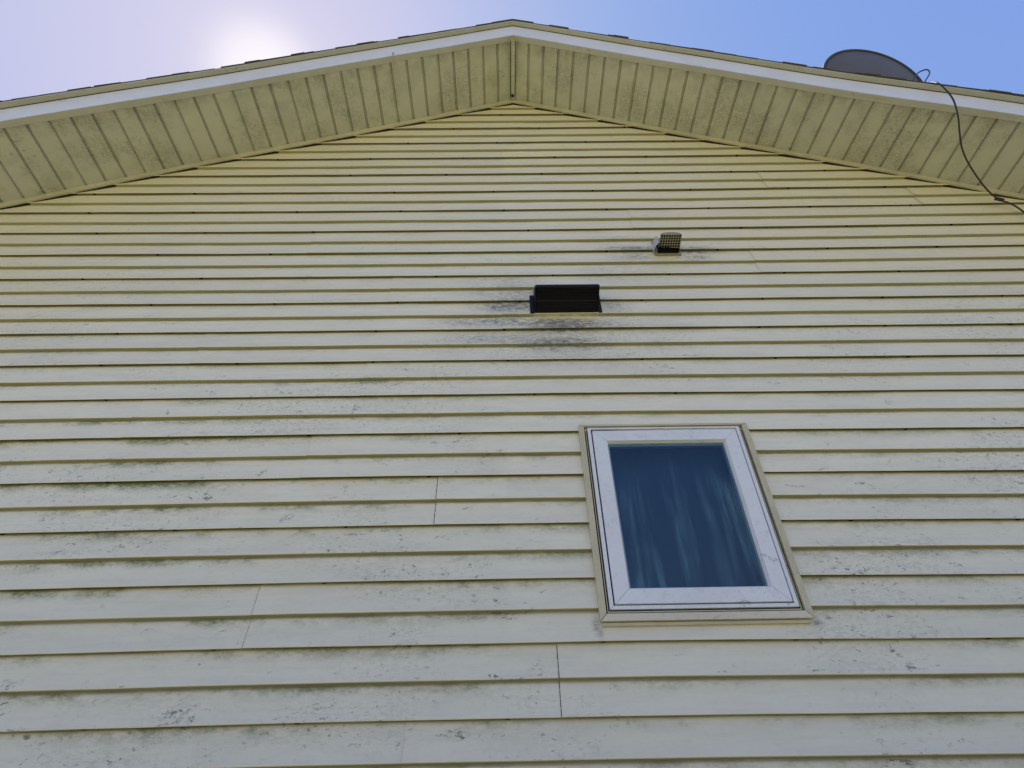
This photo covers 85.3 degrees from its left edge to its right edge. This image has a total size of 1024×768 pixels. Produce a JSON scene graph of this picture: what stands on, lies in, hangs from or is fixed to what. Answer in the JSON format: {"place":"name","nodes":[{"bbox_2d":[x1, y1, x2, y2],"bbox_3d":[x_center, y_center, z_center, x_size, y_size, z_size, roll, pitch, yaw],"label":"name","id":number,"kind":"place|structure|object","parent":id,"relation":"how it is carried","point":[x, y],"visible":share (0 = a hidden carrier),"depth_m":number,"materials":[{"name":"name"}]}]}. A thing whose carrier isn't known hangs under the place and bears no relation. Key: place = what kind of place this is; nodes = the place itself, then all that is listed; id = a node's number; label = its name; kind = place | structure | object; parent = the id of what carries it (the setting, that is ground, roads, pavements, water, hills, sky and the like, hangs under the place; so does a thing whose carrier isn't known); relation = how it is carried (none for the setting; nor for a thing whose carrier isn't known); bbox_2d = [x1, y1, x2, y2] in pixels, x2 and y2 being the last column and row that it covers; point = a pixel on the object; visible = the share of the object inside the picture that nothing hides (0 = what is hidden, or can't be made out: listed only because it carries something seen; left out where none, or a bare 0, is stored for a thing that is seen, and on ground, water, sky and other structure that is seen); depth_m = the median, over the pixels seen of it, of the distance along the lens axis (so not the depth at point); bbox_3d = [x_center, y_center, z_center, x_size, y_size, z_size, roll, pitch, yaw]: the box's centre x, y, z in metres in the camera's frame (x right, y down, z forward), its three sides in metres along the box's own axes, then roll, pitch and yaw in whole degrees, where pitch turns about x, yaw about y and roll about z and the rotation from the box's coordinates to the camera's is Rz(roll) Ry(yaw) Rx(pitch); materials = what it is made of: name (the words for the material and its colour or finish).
{"place":"outdoors","nodes":[
{"label":"outdoors","id":0,"kind":"place"},
{"bbox_2d":[0,0,1023,100],"label":"sky","id":1,"kind":"structure","parent":0,"point":[47,46],"materials":[{"name":"blue"}]},
{"label":"ground","id":2,"kind":"structure","parent":0,"visible":0},
{"bbox_2d":[0,19,1023,767],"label":"house","id":3,"kind":"structure","parent":2,"relation":"on","point":[328,439],"depth_m":2.32,"materials":[{"name":"beige plastic"}]},
{"bbox_2d":[529,284,601,313],"bbox_3d":[0.263,-0.444,2.727,0.350,0.182,0.133,-1,-40,-1],"label":"exhaust vent","id":4,"kind":"object","parent":3,"relation":"attached to","point":[560,298],"visible":1,"depth_m":2.71,"materials":[{"name":"black plastic"}]},
{"bbox_2d":[651,232,681,255],"bbox_3d":[0.837,-0.774,3.012,0.155,0.127,0.122,-1,-40,-1],"label":"dryer vent","id":5,"kind":"object","parent":3,"relation":"attached to","point":[667,243],"visible":1,"depth_m":3.00,"materials":[{"name":"beige plastic"}]},
{"bbox_2d":[578,423,814,626],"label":"window","id":6,"kind":"structure","parent":3,"relation":"in","point":[686,528],"depth_m":2.06,"materials":[{"name":"beige plastic"}]},
{"bbox_2d":[822,49,922,81],"bbox_3d":[2.730,-1.978,3.988,0.620,1.356,0.644,-24,-45,25],"label":"satellite dish","id":7,"kind":"object","parent":3,"relation":"on","point":[860,61],"visible":0.41,"depth_m":4.17,"materials":[{"name":"grey paint"}]},
{"bbox_2d":[913,69,1023,212],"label":"cable","id":8,"kind":"object","parent":3,"relation":"attached to","point":[966,159],"visible":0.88,"depth_m":3.23,"materials":[{"name":"black rubber"}]}
]}

